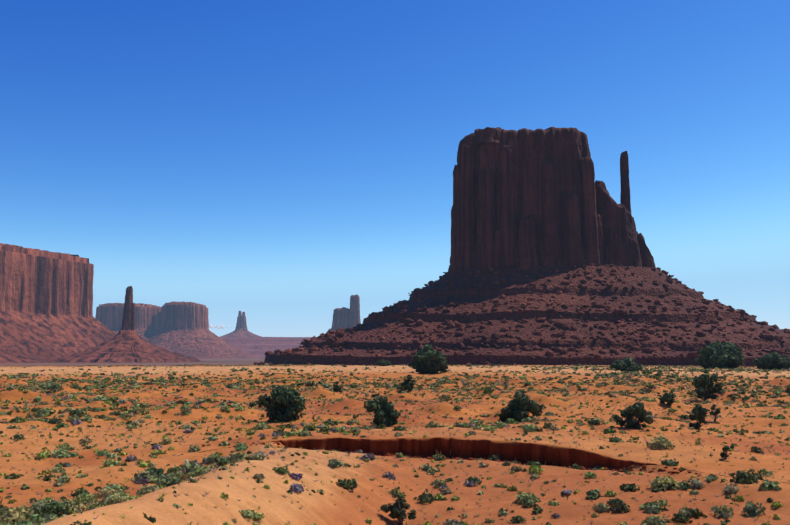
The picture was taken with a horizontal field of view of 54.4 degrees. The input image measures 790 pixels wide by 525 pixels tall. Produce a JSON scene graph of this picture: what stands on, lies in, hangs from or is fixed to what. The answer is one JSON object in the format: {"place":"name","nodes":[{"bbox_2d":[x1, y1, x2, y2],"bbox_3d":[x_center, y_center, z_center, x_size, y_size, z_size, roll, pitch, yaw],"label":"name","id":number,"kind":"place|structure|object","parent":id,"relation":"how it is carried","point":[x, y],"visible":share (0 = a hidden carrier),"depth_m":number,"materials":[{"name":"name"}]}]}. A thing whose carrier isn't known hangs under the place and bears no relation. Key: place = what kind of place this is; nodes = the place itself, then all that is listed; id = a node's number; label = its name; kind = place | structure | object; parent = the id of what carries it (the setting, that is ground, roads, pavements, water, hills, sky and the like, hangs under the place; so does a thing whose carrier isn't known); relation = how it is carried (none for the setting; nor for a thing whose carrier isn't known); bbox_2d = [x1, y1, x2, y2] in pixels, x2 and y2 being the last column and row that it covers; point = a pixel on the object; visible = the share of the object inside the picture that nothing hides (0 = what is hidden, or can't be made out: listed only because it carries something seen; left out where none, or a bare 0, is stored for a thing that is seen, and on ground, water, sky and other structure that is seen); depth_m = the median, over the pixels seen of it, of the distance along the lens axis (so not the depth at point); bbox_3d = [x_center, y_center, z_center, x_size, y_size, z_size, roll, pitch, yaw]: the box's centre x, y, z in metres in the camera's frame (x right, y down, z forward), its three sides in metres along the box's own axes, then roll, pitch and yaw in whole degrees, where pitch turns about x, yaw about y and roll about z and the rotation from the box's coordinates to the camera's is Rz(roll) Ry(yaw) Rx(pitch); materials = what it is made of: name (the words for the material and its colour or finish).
{"place":"outdoors","nodes":[
{"label":"outdoors","id":0,"kind":"place"},
{"bbox_2d":[209,324,232,328],"bbox_3d":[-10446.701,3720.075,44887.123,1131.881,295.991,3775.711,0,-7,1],"label":"cloud","id":1,"kind":"structure","parent":0,"point":[215,326],"depth_m":44788.84,"materials":[{"name":"white"}]},
{"bbox_2d":[0,358,789,524],"bbox_3d":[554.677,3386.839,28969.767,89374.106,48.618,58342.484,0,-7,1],"label":"desert ground","id":2,"kind":"structure","parent":0,"point":[316,509],"depth_m":69.91,"materials":[{"name":"orange sand"}]},
{"bbox_2d":[0,243,360,362],"bbox_3d":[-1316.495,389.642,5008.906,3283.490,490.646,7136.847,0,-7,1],"label":"distant buttes","id":3,"kind":"object","parent":2,"relation":"on","point":[46,306],"visible":0.88,"depth_m":2435.04,"materials":[{"name":"brown stone"}]},
{"bbox_2d":[220,337,311,357],"bbox_3d":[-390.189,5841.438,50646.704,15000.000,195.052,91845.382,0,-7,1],"label":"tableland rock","id":4,"kind":"object","parent":2,"relation":"on","point":[258,347],"visible":0.06,"depth_m":6429.64,"materials":[{"name":"brown stone"}]},
{"bbox_2d":[0,340,789,524],"bbox_3d":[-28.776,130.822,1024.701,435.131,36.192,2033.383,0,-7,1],"label":"shrubs","id":5,"kind":"object","parent":2,"relation":"on","point":[706,392],"visible":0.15,"depth_m":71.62,"materials":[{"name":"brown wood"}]},
{"bbox_2d":[254,263,789,366],"bbox_3d":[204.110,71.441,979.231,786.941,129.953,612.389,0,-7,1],"label":"talus slope","id":6,"kind":"structure","parent":2,"relation":"on","point":[596,314],"depth_m":824.29,"materials":[{"name":"brown stone"}]},
{"bbox_2d":[448,127,655,272],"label":"butte","id":7,"kind":"object","parent":6,"relation":"on","point":[526,199],"visible":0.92,"depth_m":957.54,"materials":[{"name":"brown stone"}]},
{"bbox_2d":[0,0,789,336],"label":"sky","id":8,"kind":"structure","parent":0,"point":[278,163],"materials":[{"name":"blue"}]},
{"bbox_2d":[198,436,789,483],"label":"gully bank","id":9,"kind":"structure","parent":0,"point":[523,453],"depth_m":76.31,"materials":[{"name":"brown soil"}]}
]}

